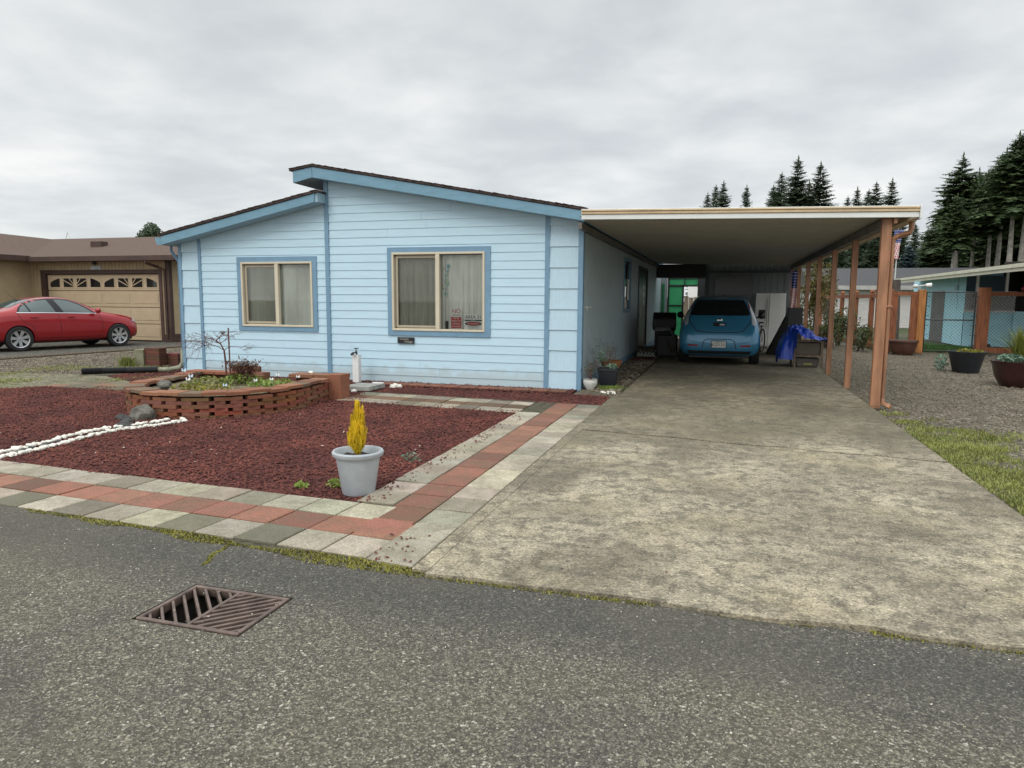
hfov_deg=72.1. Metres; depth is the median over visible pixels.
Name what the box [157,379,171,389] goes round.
rock
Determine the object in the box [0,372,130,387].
dirt path
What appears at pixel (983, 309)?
rail fence
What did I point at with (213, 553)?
moss
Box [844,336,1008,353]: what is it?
lawn
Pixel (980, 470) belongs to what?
grass
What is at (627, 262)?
window
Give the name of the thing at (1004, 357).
leafy plant
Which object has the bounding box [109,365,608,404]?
lava rock
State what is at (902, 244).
fir tree
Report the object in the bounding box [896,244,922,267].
spruce tree
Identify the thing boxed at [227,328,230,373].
tree stake
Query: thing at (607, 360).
potted shrub
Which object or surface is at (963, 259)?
fir tree
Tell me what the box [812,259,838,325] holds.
tall shrub
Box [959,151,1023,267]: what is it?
fir tree
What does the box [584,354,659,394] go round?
river gravel
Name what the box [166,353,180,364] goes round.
brick stack
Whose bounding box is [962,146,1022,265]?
fir tree
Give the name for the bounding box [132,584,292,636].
storm drain
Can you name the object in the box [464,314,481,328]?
window sign
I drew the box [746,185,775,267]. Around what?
fir tree
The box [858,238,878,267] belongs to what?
fir tree
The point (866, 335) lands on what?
shrub
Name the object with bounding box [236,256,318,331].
window
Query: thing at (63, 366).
weeds
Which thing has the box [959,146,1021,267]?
fir tree
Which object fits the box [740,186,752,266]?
fir tree
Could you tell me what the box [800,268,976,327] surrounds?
white house
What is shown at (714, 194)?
fir tree
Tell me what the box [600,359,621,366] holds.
bowl pot
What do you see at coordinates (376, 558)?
lava crumbs
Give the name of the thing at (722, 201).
fir tree
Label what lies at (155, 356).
brick stack
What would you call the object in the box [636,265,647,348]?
door
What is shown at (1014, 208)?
fir tree
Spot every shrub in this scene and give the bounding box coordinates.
[222,355,266,383]
[588,339,616,368]
[799,262,828,339]
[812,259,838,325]
[812,322,843,347]
[824,307,862,344]
[845,324,873,350]
[933,353,948,369]
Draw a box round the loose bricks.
[231,366,269,378]
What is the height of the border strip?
0.040 m
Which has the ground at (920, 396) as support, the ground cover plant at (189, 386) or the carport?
the carport
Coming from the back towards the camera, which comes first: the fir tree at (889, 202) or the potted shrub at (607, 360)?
the fir tree at (889, 202)
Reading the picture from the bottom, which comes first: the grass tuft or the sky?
the grass tuft
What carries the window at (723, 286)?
in the storage shed
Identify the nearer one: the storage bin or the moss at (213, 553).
the moss at (213, 553)
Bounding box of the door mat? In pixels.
[631,356,654,359]
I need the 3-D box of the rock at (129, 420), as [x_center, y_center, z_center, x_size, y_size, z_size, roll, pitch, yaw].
[-4.590,0.474,8.391,0.210,0.121,0.143,2,7,16]
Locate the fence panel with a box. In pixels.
[888,289,926,352]
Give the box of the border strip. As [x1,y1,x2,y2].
[574,345,661,396]
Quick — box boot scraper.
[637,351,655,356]
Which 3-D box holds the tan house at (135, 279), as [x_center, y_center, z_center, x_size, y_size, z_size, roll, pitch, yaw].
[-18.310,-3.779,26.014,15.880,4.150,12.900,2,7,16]
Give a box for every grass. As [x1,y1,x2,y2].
[871,344,972,351]
[878,410,1023,514]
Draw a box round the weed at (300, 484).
[294,479,309,488]
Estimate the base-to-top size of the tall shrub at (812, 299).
3.418 m
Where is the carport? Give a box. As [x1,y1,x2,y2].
[578,205,922,408]
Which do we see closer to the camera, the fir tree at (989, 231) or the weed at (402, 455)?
the weed at (402, 455)
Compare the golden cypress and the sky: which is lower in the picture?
the golden cypress
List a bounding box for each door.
[48,274,161,340]
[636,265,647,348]
[929,293,944,341]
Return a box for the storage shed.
[705,265,794,314]
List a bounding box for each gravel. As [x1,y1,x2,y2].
[0,347,181,374]
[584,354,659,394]
[818,347,1023,440]
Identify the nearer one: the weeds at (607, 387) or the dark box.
the weeds at (607, 387)
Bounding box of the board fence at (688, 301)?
[683,297,696,319]
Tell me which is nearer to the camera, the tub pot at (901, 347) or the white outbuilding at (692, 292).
the tub pot at (901, 347)
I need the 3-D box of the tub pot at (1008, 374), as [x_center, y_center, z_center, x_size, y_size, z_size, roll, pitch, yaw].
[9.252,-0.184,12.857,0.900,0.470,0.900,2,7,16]
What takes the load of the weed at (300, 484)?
on the lava rock bed at (266, 462)
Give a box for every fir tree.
[684,194,714,296]
[706,181,731,267]
[710,185,719,207]
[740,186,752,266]
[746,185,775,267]
[759,173,788,265]
[778,156,811,270]
[796,162,850,293]
[803,181,831,258]
[822,258,831,267]
[831,251,848,267]
[843,198,851,262]
[843,244,866,267]
[844,189,873,256]
[846,182,885,264]
[846,187,863,257]
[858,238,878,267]
[865,178,909,257]
[873,239,900,267]
[892,228,906,267]
[901,226,913,250]
[908,224,922,257]
[914,197,969,267]
[915,221,961,267]
[921,194,985,267]
[926,152,982,267]
[941,167,1006,267]
[958,176,982,266]
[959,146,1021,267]
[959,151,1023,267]
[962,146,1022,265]
[962,153,1002,263]
[964,167,1021,266]
[965,134,1023,267]
[966,130,1023,261]
[972,129,1023,261]
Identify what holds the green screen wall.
on the ground at (920, 396)
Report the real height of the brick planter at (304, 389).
0.400 m
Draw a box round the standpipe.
[350,348,361,382]
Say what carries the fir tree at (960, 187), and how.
on the ground at (920, 396)
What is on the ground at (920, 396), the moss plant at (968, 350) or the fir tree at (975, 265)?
the fir tree at (975, 265)
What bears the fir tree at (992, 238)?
on the ground at (920, 396)
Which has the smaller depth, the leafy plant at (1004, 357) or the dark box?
the leafy plant at (1004, 357)
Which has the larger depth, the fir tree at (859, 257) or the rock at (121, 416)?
the fir tree at (859, 257)
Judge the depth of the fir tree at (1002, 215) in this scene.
43.62 m
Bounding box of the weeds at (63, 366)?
[0,363,170,390]
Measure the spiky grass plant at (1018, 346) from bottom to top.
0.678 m
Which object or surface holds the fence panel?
on the ground at (920, 396)
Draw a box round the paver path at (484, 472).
[0,380,599,567]
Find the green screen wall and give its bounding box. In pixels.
[656,264,705,335]
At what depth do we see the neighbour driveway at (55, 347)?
21.22 m
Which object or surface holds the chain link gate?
attached to the rail fence at (983, 309)
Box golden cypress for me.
[346,398,367,454]
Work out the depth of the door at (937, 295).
27.08 m
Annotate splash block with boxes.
[350,383,384,390]
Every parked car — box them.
[0,292,136,351]
[677,296,764,363]
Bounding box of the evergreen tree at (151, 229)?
[135,222,162,236]
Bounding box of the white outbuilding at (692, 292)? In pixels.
[688,287,697,309]
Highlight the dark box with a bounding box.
[656,334,677,355]
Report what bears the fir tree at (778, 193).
on the ground at (920, 396)
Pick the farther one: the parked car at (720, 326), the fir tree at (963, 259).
the fir tree at (963, 259)
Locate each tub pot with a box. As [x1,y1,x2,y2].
[888,339,918,354]
[947,350,987,373]
[990,359,1023,387]
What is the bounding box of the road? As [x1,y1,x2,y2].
[0,505,1023,767]
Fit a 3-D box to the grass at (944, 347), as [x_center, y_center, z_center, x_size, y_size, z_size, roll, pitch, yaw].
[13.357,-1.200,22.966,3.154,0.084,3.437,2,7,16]
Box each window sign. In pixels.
[451,309,461,328]
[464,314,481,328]
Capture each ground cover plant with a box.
[170,382,236,390]
[183,376,230,385]
[219,373,263,385]
[248,378,292,386]
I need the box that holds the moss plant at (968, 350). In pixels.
[956,348,983,351]
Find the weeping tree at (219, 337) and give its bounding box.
[161,329,255,375]
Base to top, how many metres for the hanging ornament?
1.180 m
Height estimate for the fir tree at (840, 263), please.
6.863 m
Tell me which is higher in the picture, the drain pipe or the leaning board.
the leaning board
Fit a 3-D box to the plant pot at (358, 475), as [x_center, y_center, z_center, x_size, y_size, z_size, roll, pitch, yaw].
[-1.190,0.677,5.450,0.394,0.338,0.394,2,7,16]
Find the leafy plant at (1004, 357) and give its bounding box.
[995,353,1023,362]
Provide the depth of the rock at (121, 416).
8.64 m
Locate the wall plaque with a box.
[397,337,413,343]
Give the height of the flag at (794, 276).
1.080 m
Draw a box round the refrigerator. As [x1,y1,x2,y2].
[754,293,785,346]
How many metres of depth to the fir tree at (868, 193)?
104.70 m
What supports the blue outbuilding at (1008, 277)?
on the ground at (920, 396)
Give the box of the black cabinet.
[786,307,802,338]
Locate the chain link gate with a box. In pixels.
[922,291,978,351]
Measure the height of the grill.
1.050 m
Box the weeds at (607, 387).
[596,385,626,390]
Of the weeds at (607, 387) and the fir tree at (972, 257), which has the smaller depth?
the weeds at (607, 387)
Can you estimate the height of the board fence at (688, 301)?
1.660 m
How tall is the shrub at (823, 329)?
0.894 m
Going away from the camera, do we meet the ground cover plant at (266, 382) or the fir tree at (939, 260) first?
the ground cover plant at (266, 382)
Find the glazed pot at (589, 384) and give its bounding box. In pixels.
[583,378,596,389]
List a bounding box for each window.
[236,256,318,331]
[387,246,490,337]
[623,257,631,312]
[714,278,753,294]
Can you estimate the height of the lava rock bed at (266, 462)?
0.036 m
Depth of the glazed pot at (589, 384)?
11.74 m
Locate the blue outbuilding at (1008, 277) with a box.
[895,261,1023,346]
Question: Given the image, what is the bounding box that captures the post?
[892,280,900,338]
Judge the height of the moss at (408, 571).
0.016 m
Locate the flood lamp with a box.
[913,283,931,289]
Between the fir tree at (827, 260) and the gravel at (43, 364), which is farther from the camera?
the fir tree at (827, 260)
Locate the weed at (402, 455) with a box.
[401,451,421,461]
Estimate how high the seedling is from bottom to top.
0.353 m
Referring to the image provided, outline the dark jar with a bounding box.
[445,321,448,328]
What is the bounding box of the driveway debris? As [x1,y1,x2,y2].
[510,399,990,600]
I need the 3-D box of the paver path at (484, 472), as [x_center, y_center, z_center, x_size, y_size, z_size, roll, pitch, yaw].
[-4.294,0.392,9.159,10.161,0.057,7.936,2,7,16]
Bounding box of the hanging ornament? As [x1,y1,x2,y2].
[442,259,449,296]
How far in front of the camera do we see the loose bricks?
12.06 m
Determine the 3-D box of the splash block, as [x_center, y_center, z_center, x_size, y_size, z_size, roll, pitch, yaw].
[-2.437,0.046,11.597,0.470,0.065,0.570,2,7,16]
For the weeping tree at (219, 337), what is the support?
in the brick planter at (304, 389)
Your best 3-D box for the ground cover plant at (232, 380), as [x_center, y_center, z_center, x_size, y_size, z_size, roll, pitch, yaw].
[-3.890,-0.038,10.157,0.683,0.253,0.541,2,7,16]
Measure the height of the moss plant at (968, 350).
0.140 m
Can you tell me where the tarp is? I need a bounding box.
[775,324,826,361]
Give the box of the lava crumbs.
[366,415,520,561]
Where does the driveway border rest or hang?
on the ground at (920, 396)
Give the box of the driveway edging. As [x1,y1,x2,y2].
[412,396,618,573]
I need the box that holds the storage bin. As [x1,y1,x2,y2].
[795,357,819,366]
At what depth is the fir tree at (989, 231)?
47.44 m
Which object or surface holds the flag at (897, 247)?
attached to the flagpole
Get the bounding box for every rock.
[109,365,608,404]
[114,414,130,418]
[115,421,131,426]
[119,419,133,423]
[129,404,155,420]
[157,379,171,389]
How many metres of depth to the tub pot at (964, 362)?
15.13 m
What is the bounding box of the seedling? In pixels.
[581,360,597,379]
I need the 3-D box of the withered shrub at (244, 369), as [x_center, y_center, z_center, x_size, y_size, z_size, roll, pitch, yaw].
[-3.872,-0.204,10.204,0.606,0.428,0.555,7,10,44]
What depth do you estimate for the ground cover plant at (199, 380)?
10.08 m
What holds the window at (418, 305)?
in the blue house at (336, 270)
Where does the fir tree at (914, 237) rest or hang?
on the ground at (920, 396)
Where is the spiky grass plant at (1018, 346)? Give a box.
[994,326,1023,356]
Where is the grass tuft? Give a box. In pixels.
[117,356,134,366]
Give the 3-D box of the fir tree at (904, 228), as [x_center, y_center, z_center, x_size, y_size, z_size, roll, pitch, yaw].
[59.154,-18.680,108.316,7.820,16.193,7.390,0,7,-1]
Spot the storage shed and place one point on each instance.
(748, 282)
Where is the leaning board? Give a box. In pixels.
[766,315,785,354]
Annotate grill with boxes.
[652,312,676,348]
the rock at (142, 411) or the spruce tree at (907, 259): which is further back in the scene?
the spruce tree at (907, 259)
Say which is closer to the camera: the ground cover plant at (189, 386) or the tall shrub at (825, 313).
the ground cover plant at (189, 386)
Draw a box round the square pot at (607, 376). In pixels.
[597,367,619,385]
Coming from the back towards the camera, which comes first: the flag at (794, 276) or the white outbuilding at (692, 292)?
the white outbuilding at (692, 292)
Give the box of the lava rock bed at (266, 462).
[0,368,609,501]
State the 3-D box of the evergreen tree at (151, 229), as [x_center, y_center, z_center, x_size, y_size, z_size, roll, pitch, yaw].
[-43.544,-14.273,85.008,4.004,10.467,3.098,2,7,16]
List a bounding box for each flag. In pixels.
[789,271,797,307]
[894,230,903,258]
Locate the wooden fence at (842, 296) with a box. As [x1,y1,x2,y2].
[818,290,875,347]
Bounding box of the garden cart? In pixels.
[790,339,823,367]
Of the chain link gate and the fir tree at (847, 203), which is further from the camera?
the fir tree at (847, 203)
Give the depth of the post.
22.53 m
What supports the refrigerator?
on the driveway at (704, 545)
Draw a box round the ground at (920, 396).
[0,310,1023,571]
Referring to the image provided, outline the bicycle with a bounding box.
[759,322,764,351]
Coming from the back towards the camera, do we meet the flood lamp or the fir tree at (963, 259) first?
the fir tree at (963, 259)
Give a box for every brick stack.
[134,347,166,366]
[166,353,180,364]
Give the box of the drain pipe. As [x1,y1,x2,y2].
[81,366,157,373]
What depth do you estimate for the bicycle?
20.23 m
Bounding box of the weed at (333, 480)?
[325,478,340,486]
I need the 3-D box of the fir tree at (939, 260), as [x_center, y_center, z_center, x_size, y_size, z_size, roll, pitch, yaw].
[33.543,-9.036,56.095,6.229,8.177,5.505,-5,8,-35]
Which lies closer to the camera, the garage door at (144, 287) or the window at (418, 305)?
the window at (418, 305)
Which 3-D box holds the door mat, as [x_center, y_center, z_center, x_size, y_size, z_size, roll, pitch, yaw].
[3.328,-0.650,17.838,0.530,0.030,0.800,2,7,16]
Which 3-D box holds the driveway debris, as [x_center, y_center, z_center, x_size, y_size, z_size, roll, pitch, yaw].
[2.345,0.655,6.988,3.389,0.017,7.480,2,7,16]
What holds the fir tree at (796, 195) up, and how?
on the ground at (920, 396)
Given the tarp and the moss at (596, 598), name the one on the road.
the moss at (596, 598)
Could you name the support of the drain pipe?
on the lava rock bed at (266, 462)
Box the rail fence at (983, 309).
[973,288,1023,352]
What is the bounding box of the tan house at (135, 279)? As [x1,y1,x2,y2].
[0,234,180,341]
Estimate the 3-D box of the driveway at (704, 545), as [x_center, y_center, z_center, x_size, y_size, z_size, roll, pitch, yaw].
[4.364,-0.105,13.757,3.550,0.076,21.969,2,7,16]
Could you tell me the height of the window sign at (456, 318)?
0.355 m
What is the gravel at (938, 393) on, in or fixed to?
on the ground at (920, 396)
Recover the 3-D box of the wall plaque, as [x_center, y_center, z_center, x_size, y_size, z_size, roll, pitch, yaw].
[-1.903,-0.783,12.632,0.320,0.110,0.026,2,7,16]
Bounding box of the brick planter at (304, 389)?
[123,369,349,418]
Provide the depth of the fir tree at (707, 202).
117.79 m
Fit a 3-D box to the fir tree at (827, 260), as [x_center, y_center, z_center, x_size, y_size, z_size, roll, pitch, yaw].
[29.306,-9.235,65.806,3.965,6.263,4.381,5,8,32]
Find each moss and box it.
[19,503,424,577]
[199,543,229,565]
[428,577,1023,655]
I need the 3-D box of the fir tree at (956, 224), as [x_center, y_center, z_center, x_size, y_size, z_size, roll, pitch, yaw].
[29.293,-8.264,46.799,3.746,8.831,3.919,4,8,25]
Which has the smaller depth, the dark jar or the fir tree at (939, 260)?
the dark jar
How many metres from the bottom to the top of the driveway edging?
0.046 m
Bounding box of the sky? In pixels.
[0,0,1023,295]
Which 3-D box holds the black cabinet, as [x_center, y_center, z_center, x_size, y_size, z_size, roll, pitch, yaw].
[7.392,-1.346,18.480,0.360,1.310,0.500,2,7,16]
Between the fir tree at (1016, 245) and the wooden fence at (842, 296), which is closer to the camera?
the wooden fence at (842, 296)
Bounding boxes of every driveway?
[0,340,180,356]
[425,343,1023,651]
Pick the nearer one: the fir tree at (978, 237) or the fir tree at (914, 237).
the fir tree at (978, 237)
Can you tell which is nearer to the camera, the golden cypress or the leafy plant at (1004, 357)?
the golden cypress
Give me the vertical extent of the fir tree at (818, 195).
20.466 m
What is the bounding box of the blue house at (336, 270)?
[155,163,660,390]
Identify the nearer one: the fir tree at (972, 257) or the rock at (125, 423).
the rock at (125, 423)
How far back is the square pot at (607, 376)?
12.06 m
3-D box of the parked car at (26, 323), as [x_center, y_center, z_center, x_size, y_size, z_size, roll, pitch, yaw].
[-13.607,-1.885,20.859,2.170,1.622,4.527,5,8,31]
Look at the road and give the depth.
2.80 m
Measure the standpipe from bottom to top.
0.620 m
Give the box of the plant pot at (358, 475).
[332,445,383,496]
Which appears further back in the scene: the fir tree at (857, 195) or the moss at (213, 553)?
the fir tree at (857, 195)
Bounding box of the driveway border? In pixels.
[0,345,180,359]
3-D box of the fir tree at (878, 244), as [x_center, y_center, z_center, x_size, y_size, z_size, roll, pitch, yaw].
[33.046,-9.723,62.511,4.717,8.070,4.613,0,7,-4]
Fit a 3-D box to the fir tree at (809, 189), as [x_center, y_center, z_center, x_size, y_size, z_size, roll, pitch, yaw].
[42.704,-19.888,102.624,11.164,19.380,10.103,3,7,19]
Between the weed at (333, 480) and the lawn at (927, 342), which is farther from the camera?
the lawn at (927, 342)

